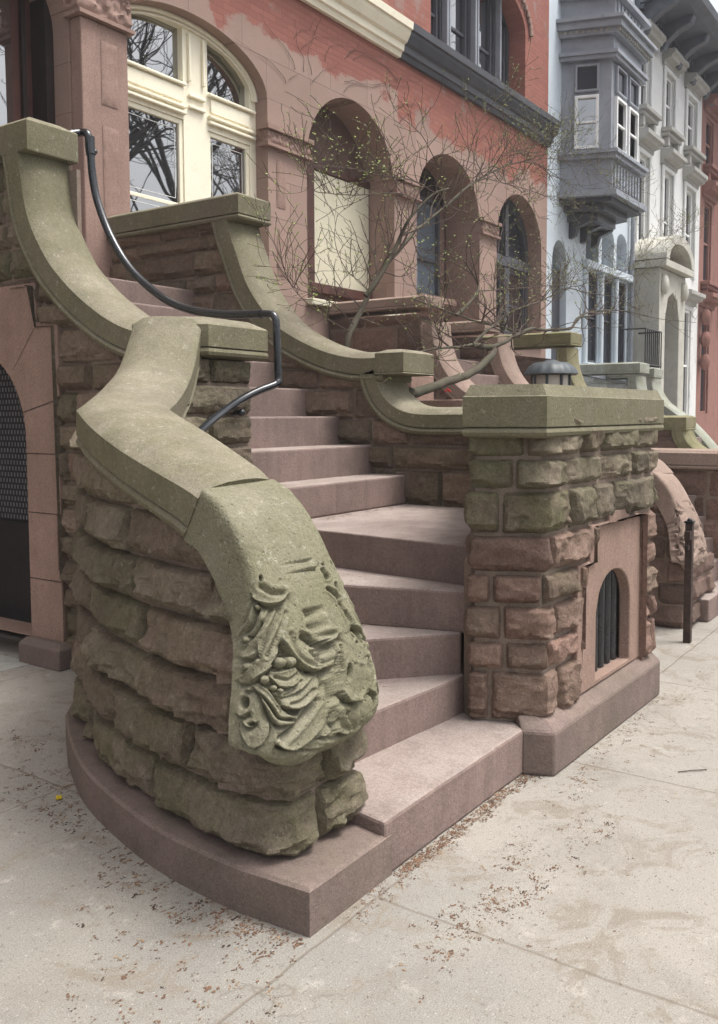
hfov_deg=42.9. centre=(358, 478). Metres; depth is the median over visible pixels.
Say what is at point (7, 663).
pavement
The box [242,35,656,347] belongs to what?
bare shrub
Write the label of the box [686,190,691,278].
window
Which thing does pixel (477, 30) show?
upper window
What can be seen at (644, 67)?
window
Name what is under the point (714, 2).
sky
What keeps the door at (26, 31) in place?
in the row house at (166, 102)
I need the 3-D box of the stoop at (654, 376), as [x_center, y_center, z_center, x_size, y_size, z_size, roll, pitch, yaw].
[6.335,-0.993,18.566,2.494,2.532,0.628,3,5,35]
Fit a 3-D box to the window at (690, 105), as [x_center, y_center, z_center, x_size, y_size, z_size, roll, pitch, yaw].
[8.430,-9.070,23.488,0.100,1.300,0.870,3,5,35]
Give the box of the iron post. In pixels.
[683,518,694,642]
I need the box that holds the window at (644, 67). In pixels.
[641,63,647,103]
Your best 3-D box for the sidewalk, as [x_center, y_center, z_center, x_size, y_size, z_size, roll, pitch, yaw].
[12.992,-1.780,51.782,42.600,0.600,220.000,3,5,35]
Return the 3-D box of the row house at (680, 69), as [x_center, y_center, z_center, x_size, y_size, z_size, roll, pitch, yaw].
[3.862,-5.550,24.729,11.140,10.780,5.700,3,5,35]
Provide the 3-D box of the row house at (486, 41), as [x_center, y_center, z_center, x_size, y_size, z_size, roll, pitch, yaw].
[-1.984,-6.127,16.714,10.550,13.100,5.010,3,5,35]
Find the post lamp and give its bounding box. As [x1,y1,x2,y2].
[524,360,578,385]
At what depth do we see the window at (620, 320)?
19.82 m
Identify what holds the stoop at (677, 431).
on the sidewalk
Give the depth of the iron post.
6.35 m
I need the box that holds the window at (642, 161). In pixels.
[638,156,645,239]
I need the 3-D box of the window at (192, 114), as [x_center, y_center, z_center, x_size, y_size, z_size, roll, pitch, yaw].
[-1.795,-3.320,9.195,0.165,2.550,2.240,3,5,35]
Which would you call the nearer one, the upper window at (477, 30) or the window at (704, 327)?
the upper window at (477, 30)
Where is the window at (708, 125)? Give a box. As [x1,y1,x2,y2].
[705,119,711,163]
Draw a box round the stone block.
[407,376,462,406]
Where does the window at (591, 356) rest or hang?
in the row house at (601, 52)
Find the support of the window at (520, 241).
in the row house at (486, 41)
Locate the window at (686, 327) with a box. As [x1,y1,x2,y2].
[683,310,688,413]
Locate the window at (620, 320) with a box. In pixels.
[618,282,624,362]
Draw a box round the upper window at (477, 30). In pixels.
[431,0,508,84]
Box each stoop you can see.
[0,117,663,937]
[328,294,717,628]
[475,331,586,385]
[580,362,701,443]
[607,367,717,448]
[651,415,707,448]
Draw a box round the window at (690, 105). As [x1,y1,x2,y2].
[688,100,693,145]
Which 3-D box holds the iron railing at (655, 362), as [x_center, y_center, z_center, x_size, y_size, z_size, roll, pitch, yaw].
[6.006,-2.672,19.401,0.516,0.968,1.134,3,5,35]
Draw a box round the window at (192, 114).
[127,4,257,211]
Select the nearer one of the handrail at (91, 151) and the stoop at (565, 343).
the handrail at (91, 151)
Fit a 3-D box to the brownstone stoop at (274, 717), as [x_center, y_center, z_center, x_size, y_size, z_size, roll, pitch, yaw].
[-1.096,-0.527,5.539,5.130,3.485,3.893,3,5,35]
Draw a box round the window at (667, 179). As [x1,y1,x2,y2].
[664,174,669,235]
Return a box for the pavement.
[0,654,28,671]
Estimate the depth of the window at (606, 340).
19.13 m
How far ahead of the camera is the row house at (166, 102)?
9.68 m
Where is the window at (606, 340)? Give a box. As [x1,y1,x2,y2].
[603,277,611,362]
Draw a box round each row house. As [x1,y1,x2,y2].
[0,0,413,339]
[397,0,560,357]
[546,0,657,381]
[629,0,717,416]
[695,86,717,445]
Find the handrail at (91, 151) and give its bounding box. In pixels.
[69,128,281,431]
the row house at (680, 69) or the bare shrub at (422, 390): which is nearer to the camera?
the bare shrub at (422, 390)
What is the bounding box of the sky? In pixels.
[709,0,717,12]
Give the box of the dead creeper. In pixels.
[238,17,426,123]
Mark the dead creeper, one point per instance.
(339, 63)
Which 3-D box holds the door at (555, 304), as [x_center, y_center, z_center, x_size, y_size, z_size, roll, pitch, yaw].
[3.556,-2.953,16.885,0.050,1.900,0.640,3,5,35]
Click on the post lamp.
(554, 372)
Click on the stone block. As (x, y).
(426, 399)
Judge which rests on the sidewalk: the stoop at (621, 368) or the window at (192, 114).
the stoop at (621, 368)
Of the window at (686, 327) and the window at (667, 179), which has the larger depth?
the window at (686, 327)
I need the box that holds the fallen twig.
[678,769,706,771]
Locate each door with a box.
[0,0,54,125]
[551,267,559,359]
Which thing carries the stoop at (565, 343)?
on the sidewalk
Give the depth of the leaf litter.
3.10 m
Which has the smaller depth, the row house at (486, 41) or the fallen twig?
the fallen twig
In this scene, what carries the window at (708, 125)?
in the row house at (706, 413)
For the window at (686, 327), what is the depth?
24.19 m
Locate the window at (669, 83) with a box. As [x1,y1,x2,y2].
[666,77,671,125]
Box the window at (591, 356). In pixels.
[587,272,596,362]
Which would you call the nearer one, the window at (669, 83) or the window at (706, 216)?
the window at (669, 83)
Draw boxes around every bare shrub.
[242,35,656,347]
[378,162,717,397]
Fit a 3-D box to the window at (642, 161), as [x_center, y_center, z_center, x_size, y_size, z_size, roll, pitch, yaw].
[6.267,-6.102,20.536,0.100,2.250,0.730,3,5,35]
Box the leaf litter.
[0,506,717,1023]
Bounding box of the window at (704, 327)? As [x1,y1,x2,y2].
[700,324,706,412]
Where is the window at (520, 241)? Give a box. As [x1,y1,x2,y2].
[494,198,529,334]
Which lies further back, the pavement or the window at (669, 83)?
the window at (669, 83)
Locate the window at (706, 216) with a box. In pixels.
[703,204,709,280]
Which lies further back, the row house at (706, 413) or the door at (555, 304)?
the row house at (706, 413)
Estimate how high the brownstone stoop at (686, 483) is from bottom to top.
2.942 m
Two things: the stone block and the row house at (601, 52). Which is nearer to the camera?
the stone block
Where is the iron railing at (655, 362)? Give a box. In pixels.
[621,327,661,368]
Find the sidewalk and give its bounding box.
[0,615,717,1023]

